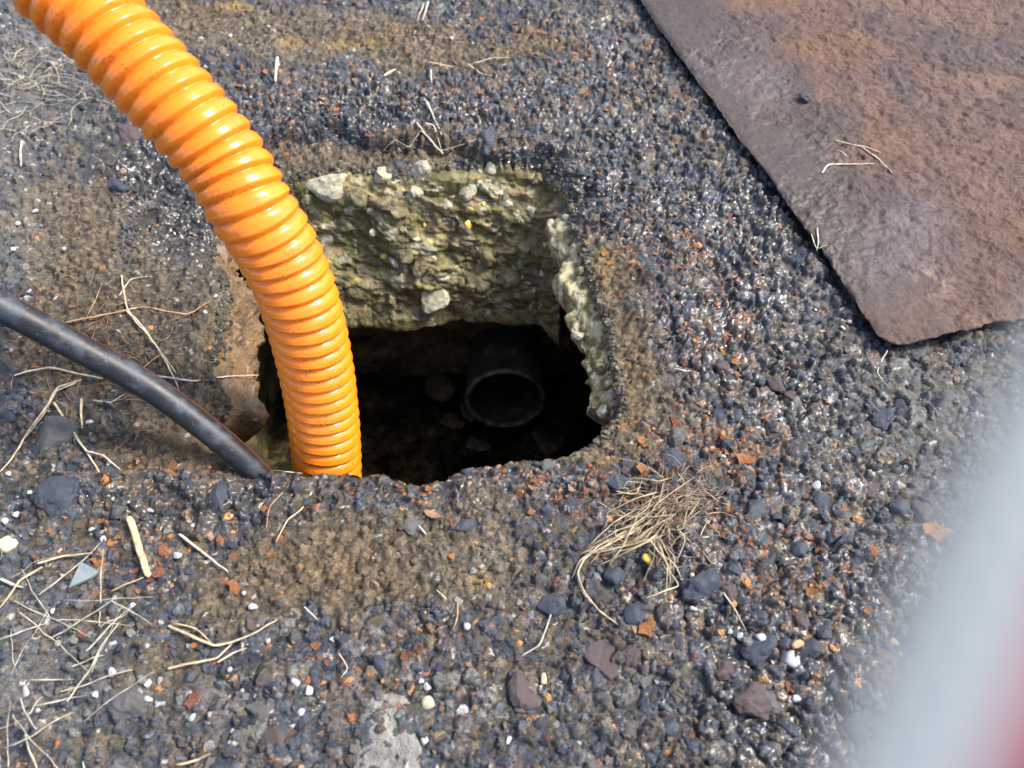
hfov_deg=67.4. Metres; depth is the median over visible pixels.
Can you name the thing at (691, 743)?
loose stone
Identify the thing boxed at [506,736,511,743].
pebble
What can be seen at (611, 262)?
rust flake
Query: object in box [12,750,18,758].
loose stone
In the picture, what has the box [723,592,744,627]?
straw
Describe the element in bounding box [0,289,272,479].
black pipe
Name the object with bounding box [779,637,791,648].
loose stone
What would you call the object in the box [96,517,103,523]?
rust flake
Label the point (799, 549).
loose stone
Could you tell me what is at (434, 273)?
drain pit
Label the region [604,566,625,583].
loose stone
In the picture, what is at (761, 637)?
pebble
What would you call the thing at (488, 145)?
loose stone
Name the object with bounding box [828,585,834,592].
loose stone
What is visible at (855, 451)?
loose stone
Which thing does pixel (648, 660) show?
loose stone
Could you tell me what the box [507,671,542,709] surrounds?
loose stone
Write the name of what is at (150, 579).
rust flake
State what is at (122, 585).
straw
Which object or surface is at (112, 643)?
pebble
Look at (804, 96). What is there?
loose stone
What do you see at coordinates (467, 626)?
pebble
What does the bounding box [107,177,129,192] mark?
loose stone
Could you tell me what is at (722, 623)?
loose stone
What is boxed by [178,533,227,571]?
straw
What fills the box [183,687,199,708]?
rust flake
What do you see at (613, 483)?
loose stone
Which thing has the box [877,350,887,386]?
straw
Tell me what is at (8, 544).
pebble
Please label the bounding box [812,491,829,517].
loose stone
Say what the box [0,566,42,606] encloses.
straw
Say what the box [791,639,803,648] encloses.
pebble
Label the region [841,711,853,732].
loose stone
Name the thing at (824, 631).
loose stone
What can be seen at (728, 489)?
loose stone
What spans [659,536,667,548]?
loose stone
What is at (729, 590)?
loose stone
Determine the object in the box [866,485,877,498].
loose stone
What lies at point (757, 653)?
loose stone
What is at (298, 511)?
straw
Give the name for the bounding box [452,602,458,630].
straw
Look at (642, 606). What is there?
loose stone
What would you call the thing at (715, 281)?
loose stone
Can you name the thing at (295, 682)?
pebble
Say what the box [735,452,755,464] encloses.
rust flake
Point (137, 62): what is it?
corrugated hose
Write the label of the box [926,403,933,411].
loose stone
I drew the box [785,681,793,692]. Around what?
rust flake
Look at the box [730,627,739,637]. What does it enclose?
loose stone
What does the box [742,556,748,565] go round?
loose stone
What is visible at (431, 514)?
rust flake
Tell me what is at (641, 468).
rust flake
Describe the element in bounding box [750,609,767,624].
loose stone
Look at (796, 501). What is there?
loose stone
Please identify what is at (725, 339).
rust flake
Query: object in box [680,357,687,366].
rust flake
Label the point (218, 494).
loose stone
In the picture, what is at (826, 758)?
pebble
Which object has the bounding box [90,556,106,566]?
rust flake
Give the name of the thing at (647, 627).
rust flake
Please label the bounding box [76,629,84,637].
rust flake
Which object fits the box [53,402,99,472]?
straw
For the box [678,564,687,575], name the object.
loose stone
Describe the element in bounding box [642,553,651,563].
pebble
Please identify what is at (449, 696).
loose stone
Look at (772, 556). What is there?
loose stone
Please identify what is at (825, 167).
straw
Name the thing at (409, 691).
rust flake
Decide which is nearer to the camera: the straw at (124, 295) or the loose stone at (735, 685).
the loose stone at (735, 685)
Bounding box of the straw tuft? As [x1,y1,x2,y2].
[572,447,751,624]
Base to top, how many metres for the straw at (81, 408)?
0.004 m
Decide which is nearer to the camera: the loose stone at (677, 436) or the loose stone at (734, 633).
the loose stone at (734, 633)
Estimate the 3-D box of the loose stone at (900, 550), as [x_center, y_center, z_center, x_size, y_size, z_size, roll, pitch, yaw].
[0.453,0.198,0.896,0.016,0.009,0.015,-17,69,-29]
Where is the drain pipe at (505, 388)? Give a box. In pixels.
[464,326,546,427]
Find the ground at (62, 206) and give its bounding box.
[0,0,1023,767]
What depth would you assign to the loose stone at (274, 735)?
0.77 m
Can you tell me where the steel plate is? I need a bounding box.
[641,0,1023,344]
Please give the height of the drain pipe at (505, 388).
0.205 m
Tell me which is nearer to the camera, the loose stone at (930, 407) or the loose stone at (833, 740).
the loose stone at (833, 740)
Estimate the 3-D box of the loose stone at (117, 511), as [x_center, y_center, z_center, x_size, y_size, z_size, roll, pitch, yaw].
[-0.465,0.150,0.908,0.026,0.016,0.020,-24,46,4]
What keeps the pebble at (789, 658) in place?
on the ground at (62, 206)
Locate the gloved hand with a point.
(943, 687)
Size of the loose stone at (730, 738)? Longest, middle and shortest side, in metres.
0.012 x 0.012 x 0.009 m
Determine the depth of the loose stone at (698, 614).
0.84 m
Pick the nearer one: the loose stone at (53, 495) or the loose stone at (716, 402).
the loose stone at (53, 495)
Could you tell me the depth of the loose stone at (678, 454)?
0.95 m
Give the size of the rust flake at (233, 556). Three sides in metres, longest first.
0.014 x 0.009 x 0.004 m
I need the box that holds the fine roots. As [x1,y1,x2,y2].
[11,222,230,449]
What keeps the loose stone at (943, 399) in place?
on the ground at (62, 206)
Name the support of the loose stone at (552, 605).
on the ground at (62, 206)
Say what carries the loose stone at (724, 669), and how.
on the ground at (62, 206)
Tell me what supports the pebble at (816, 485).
on the ground at (62, 206)
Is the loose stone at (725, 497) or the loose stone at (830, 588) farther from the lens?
the loose stone at (725, 497)
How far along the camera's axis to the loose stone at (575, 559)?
0.88 m
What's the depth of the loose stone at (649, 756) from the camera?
0.77 m
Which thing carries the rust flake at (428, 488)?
on the ground at (62, 206)
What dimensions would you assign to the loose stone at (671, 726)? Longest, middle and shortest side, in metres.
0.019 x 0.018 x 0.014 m
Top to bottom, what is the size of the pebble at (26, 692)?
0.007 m
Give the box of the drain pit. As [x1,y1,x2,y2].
[212,160,620,485]
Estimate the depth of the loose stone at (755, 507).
0.92 m
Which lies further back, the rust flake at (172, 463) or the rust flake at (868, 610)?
the rust flake at (172, 463)
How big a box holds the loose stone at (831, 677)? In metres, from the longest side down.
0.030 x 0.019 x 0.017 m
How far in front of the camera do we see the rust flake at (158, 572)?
0.87 m
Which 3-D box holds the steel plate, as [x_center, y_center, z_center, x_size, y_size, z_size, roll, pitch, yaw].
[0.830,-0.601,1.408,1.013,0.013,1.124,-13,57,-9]
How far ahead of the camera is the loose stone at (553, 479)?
0.94 m
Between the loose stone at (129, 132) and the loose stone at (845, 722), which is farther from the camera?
the loose stone at (129, 132)
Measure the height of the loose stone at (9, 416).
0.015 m
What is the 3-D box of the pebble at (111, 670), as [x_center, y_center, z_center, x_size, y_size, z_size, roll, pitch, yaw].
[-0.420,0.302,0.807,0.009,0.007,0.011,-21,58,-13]
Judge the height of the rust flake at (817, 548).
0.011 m
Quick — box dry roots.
[0,39,115,144]
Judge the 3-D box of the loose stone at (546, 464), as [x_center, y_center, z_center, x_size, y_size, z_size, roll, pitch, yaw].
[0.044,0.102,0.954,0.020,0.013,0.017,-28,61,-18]
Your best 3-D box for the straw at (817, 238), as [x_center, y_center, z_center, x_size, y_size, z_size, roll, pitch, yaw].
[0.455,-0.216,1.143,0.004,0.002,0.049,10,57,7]
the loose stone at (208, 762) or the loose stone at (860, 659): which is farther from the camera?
the loose stone at (860, 659)
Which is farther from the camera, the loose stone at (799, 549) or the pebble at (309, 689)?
the loose stone at (799, 549)
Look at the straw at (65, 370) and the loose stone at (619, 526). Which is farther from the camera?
the straw at (65, 370)
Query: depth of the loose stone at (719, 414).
0.99 m
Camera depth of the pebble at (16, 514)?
0.91 m
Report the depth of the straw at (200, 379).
1.03 m
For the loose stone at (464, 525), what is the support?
on the ground at (62, 206)
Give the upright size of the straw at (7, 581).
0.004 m
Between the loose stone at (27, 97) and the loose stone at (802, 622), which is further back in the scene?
the loose stone at (27, 97)
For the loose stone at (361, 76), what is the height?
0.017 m
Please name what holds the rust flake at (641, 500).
on the ground at (62, 206)
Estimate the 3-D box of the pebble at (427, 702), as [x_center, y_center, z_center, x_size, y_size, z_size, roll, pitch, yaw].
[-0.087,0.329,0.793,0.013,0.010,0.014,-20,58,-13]
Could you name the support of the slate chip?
on the ground at (62, 206)
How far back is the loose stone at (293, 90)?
1.37 m
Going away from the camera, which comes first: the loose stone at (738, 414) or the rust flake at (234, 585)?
the rust flake at (234, 585)
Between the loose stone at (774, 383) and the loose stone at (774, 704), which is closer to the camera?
the loose stone at (774, 704)
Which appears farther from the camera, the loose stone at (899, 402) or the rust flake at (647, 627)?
the loose stone at (899, 402)
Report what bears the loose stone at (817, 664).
on the ground at (62, 206)
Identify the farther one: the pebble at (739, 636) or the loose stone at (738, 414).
the loose stone at (738, 414)
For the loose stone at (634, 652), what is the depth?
0.82 m
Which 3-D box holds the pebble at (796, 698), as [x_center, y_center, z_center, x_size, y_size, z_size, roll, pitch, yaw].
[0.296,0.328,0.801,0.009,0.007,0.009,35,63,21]
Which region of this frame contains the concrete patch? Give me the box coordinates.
[354,694,421,767]
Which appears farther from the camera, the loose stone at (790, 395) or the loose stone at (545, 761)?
the loose stone at (790, 395)
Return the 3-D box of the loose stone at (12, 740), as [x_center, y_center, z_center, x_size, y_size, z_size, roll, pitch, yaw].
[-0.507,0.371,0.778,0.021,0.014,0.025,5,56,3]
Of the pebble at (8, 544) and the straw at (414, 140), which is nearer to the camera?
the pebble at (8, 544)
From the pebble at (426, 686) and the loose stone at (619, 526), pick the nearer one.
the pebble at (426, 686)
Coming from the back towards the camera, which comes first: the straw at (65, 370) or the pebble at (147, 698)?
the straw at (65, 370)
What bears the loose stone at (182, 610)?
on the ground at (62, 206)
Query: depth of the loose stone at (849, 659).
0.82 m
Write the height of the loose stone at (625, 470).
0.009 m
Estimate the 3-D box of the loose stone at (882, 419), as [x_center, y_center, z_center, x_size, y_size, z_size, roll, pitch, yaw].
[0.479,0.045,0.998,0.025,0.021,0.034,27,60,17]
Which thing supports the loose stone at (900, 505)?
on the ground at (62, 206)
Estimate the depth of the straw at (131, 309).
1.09 m
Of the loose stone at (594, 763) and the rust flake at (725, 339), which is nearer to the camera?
the loose stone at (594, 763)
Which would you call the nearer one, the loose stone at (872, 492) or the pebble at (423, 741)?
the pebble at (423, 741)
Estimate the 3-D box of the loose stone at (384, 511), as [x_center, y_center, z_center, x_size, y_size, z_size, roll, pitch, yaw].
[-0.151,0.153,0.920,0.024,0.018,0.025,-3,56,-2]
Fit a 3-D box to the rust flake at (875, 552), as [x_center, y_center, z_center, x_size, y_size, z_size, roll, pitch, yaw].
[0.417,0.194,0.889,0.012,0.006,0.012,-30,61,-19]
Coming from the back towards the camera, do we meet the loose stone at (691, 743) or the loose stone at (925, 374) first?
the loose stone at (925, 374)
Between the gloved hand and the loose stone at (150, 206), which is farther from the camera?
the loose stone at (150, 206)
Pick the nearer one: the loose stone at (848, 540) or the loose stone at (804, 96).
the loose stone at (848, 540)
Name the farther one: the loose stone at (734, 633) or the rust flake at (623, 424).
the rust flake at (623, 424)
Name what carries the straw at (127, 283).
on the ground at (62, 206)
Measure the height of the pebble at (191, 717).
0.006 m
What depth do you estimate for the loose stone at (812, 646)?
0.82 m
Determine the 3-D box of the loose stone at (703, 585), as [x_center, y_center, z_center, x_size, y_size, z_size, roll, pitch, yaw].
[0.217,0.233,0.868,0.059,0.035,0.039,-19,68,-17]
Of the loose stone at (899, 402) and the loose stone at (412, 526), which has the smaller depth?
the loose stone at (412, 526)
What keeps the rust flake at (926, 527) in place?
on the ground at (62, 206)
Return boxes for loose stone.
[2,407,15,421]
[5,737,19,753]
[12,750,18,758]
[15,91,44,115]
[34,416,80,453]
[34,475,78,515]
[100,685,147,723]
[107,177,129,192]
[110,505,127,519]
[114,123,141,143]
[141,200,154,209]
[180,604,184,614]
[203,753,216,767]
[206,481,229,518]
[245,615,256,631]
[245,700,274,718]
[260,724,286,746]
[290,88,300,95]
[344,493,352,501]
[352,72,366,80]
[372,654,385,680]
[380,503,395,517]
[391,684,408,697]
[402,515,424,535]
[444,692,455,703]
[448,518,476,532]
[478,126,497,155]
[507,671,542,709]
[536,594,565,615]
[541,459,554,470]
[542,758,550,767]
[550,475,556,482]
[572,555,580,565]
[577,169,590,175]
[577,462,584,468]
[582,639,620,680]
[585,758,603,767]
[590,668,604,689]
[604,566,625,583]
[607,473,630,491]
[611,204,620,211]
[613,519,624,528]
[618,467,631,475]
[619,455,630,465]
[622,603,646,626]
[622,644,643,667]
[624,84,636,87]
[633,601,647,610]
[633,672,661,688]
[641,751,656,766]
[642,659,651,671]
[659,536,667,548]
[661,448,684,468]
[663,718,679,736]
[668,426,686,446]
[668,695,677,710]
[672,634,684,651]
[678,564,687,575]
[681,567,724,605]
[685,738,699,751]
[691,234,704,245]
[694,610,701,617]
[711,409,727,420]
[712,278,721,286]
[713,399,723,408]
[713,596,724,604]
[714,661,734,680]
[715,360,729,374]
[718,621,729,626]
[721,495,727,502]
[721,583,737,603]
[724,733,736,743]
[726,486,734,494]
[726,561,741,574]
[728,408,741,423]
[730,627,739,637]
[731,681,746,691]
[731,681,772,720]
[733,709,745,721]
[736,592,750,612]
[739,633,777,665]
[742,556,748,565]
[744,474,753,480]
[746,499,766,519]
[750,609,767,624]
[750,618,768,627]
[755,378,764,385]
[765,376,785,392]
[765,690,780,714]
[767,741,780,750]
[768,552,775,563]
[771,513,782,518]
[776,714,799,737]
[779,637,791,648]
[783,390,795,400]
[789,498,801,506]
[790,541,808,557]
[792,614,808,629]
[798,637,820,659]
[799,92,811,101]
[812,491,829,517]
[814,662,820,672]
[815,618,831,639]
[824,674,838,695]
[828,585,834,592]
[829,736,838,748]
[840,644,859,666]
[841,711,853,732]
[842,533,852,544]
[843,679,857,691]
[845,647,864,663]
[849,447,866,456]
[864,567,872,574]
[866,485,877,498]
[870,408,893,430]
[872,384,881,392]
[875,535,886,540]
[889,497,909,513]
[894,397,907,416]
[896,547,903,554]
[912,501,933,523]
[921,371,932,379]
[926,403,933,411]
[930,389,959,413]
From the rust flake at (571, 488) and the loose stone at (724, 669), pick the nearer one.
the loose stone at (724, 669)
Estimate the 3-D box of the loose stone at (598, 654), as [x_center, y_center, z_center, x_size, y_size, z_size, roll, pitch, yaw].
[0.102,0.302,0.836,0.039,0.028,0.046,-28,47,-24]
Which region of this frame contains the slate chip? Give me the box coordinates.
[69,562,99,587]
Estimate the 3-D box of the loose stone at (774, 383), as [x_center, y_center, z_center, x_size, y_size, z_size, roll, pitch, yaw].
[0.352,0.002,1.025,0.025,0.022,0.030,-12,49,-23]
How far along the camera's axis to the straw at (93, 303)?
1.08 m
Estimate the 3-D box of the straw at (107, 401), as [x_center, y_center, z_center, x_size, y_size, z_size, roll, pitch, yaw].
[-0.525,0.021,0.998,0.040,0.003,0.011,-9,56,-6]
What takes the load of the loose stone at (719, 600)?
on the ground at (62, 206)
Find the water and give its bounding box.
[265,371,601,486]
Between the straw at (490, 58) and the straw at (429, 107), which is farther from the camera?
the straw at (490, 58)
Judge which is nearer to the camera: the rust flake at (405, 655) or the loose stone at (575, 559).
the rust flake at (405, 655)
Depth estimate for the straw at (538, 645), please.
0.84 m
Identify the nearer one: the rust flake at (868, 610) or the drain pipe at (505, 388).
the rust flake at (868, 610)
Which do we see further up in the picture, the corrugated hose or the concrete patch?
the corrugated hose
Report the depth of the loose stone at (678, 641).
0.83 m
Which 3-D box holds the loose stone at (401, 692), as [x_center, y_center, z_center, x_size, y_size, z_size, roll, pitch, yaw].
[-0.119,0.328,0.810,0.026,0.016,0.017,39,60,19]
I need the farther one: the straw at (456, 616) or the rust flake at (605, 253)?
the rust flake at (605, 253)
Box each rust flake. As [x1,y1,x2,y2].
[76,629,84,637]
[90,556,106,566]
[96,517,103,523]
[146,577,153,582]
[151,566,164,577]
[167,459,177,469]
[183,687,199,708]
[189,642,197,647]
[227,579,240,594]
[228,551,236,562]
[267,552,275,556]
[309,642,320,649]
[364,129,374,137]
[393,702,405,708]
[395,483,402,488]
[400,651,410,660]
[407,683,414,695]
[416,644,422,654]
[424,509,440,518]
[425,485,432,491]
[517,490,522,499]
[568,484,574,491]
[583,488,589,494]
[600,251,608,255]
[606,260,614,264]
[617,422,628,428]
[626,244,632,249]
[636,463,647,473]
[637,436,643,443]
[638,617,655,636]
[640,497,652,504]
[670,416,689,433]
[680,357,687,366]
[719,348,727,354]
[723,336,730,343]
[731,358,739,364]
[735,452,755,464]
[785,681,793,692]
[804,529,813,539]
[806,588,817,596]
[815,541,825,552]
[863,606,873,614]
[869,544,878,557]
[880,598,887,605]
[921,519,934,534]
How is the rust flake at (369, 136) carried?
on the ground at (62, 206)
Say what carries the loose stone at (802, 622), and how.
on the ground at (62, 206)
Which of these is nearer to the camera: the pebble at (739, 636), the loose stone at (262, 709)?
the loose stone at (262, 709)
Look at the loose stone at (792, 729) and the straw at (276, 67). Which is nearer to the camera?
the loose stone at (792, 729)
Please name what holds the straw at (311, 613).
on the ground at (62, 206)
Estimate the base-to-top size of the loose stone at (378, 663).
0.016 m
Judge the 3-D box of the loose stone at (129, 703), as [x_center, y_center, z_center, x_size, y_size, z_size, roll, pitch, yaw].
[-0.403,0.331,0.796,0.059,0.035,0.039,-1,68,12]
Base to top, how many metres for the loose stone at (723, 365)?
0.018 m
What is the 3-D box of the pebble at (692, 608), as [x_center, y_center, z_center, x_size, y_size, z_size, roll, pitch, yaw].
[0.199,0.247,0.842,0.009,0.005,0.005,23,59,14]
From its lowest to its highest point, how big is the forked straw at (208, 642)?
0.014 m
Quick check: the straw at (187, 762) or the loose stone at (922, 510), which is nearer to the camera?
the straw at (187, 762)
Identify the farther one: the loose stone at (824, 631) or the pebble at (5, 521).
the pebble at (5, 521)
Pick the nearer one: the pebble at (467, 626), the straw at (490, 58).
the pebble at (467, 626)
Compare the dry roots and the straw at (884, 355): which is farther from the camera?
the dry roots
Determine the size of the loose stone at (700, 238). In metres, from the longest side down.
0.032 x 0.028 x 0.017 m
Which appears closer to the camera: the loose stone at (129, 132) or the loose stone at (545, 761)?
the loose stone at (545, 761)
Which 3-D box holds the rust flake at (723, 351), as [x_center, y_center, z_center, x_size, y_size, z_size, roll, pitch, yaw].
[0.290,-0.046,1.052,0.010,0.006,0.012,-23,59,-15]
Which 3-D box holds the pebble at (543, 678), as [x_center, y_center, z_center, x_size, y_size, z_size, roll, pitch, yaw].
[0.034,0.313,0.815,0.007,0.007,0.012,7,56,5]
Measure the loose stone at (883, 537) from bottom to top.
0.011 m
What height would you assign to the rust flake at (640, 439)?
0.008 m
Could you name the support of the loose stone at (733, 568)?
on the ground at (62, 206)
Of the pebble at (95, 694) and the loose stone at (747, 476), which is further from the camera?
the loose stone at (747, 476)
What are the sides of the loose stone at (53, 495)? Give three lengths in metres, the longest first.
0.053 x 0.051 x 0.038 m
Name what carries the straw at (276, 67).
on the ground at (62, 206)
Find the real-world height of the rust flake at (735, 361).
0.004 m
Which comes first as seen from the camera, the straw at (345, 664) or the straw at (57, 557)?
the straw at (345, 664)
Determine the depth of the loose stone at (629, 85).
1.39 m
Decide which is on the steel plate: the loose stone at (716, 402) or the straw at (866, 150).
the straw at (866, 150)
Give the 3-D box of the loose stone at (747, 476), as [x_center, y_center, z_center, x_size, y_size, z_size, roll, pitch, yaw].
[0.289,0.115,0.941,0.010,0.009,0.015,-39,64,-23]
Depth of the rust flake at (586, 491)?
0.92 m
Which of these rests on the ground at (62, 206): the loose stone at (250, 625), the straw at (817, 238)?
the loose stone at (250, 625)
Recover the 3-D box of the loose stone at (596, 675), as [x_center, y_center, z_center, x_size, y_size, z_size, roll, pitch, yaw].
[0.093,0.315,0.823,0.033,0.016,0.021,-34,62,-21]
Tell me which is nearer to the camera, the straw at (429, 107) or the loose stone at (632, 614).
the loose stone at (632, 614)
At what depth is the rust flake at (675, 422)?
0.98 m
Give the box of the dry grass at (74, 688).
[0,543,153,767]
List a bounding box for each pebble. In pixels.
[0,535,17,553]
[1,518,8,524]
[12,511,19,517]
[22,685,29,696]
[92,691,97,697]
[108,640,116,646]
[108,667,115,676]
[143,679,151,687]
[144,695,152,701]
[173,552,181,558]
[188,713,195,720]
[248,603,257,609]
[291,678,299,686]
[297,708,304,715]
[305,685,312,694]
[420,737,428,744]
[421,695,434,709]
[423,682,430,690]
[464,623,470,629]
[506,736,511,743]
[541,672,546,683]
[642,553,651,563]
[690,606,697,610]
[737,632,742,640]
[755,633,765,640]
[779,649,799,667]
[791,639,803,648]
[792,694,800,702]
[811,480,820,489]
[824,754,828,762]
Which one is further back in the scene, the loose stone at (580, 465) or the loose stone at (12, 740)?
the loose stone at (580, 465)
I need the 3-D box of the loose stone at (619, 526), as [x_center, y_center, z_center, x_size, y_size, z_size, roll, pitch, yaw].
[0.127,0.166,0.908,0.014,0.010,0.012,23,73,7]
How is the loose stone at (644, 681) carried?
on the ground at (62, 206)
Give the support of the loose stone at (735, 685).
on the ground at (62, 206)
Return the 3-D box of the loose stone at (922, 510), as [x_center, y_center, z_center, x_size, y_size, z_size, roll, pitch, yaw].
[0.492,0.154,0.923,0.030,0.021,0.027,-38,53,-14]
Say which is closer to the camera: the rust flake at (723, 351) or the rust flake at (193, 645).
the rust flake at (193, 645)
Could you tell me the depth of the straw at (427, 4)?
1.51 m
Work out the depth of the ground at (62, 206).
0.97 m
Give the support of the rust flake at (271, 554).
on the ground at (62, 206)
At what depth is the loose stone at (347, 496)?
0.93 m
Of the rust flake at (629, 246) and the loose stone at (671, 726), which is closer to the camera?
the loose stone at (671, 726)
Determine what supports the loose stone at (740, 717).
on the ground at (62, 206)
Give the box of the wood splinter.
[126,516,151,576]
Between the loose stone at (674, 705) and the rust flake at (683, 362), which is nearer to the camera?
the loose stone at (674, 705)
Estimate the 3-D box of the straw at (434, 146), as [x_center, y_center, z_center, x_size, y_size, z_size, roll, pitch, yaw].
[-0.101,-0.416,1.308,0.131,0.034,0.029,9,56,6]
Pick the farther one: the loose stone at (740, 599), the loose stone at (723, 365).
the loose stone at (723, 365)
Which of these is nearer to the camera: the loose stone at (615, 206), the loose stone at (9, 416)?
the loose stone at (9, 416)
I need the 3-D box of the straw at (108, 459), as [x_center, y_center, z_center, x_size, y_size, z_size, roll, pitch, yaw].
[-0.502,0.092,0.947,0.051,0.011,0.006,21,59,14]
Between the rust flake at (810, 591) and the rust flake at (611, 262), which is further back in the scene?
the rust flake at (611, 262)
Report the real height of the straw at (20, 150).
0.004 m
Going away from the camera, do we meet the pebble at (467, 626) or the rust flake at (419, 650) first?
the rust flake at (419, 650)
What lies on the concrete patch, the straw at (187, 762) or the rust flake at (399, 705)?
the rust flake at (399, 705)
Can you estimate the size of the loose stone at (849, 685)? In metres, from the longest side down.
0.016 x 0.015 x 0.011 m
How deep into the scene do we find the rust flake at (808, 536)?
0.90 m
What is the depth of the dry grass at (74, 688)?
0.82 m
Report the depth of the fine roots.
1.04 m
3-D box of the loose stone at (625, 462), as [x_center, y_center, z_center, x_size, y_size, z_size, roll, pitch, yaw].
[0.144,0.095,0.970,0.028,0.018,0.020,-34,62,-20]
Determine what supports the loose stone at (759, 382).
on the ground at (62, 206)
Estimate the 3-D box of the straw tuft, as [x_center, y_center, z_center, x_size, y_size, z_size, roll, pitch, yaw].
[0.177,0.167,0.891,0.173,0.040,0.248,19,58,12]
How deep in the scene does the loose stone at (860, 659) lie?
0.82 m
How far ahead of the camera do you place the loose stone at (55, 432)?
0.97 m
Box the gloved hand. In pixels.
[832,354,1023,767]
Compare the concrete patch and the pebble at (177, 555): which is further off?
the pebble at (177, 555)
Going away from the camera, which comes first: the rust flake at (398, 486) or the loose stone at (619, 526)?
the loose stone at (619, 526)
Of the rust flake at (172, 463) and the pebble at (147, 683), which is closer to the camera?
the pebble at (147, 683)
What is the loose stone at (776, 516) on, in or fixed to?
on the ground at (62, 206)
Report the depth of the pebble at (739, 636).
0.83 m
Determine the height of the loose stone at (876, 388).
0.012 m
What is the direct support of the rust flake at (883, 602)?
on the ground at (62, 206)
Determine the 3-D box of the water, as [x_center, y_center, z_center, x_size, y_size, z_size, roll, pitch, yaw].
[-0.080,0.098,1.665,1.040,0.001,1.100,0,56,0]
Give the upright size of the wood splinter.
0.010 m
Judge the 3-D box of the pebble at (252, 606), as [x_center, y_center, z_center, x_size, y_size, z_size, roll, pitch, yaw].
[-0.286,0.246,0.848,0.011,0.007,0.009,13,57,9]
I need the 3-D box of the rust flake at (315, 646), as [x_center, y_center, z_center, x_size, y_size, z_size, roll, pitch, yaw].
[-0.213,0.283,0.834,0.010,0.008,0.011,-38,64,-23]
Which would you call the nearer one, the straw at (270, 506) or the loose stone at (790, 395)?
the straw at (270, 506)
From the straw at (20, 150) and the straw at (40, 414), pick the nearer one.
the straw at (40, 414)
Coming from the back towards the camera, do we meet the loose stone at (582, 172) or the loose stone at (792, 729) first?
the loose stone at (582, 172)
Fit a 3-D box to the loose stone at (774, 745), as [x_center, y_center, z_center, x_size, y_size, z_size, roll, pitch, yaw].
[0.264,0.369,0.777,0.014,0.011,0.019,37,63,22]
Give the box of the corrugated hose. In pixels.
[10,0,361,476]
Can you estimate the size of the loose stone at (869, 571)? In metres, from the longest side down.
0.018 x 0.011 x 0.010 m
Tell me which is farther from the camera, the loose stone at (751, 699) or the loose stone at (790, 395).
the loose stone at (790, 395)
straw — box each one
[0,379,81,471]
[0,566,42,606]
[0,578,22,587]
[14,367,102,378]
[19,140,22,165]
[37,553,92,563]
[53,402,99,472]
[65,301,209,322]
[80,398,82,428]
[84,283,101,320]
[86,451,120,469]
[93,395,122,402]
[111,577,143,590]
[119,276,147,295]
[121,275,175,372]
[158,375,256,381]
[168,620,276,668]
[177,753,211,765]
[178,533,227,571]
[266,492,282,527]
[274,56,278,81]
[276,491,311,540]
[304,606,316,618]
[339,653,347,676]
[383,130,442,152]
[416,122,475,150]
[422,1,428,19]
[426,100,441,134]
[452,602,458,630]
[474,57,509,62]
[522,614,550,655]
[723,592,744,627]
[816,227,818,250]
[821,163,874,172]
[836,140,891,171]
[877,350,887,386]
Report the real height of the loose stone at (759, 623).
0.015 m

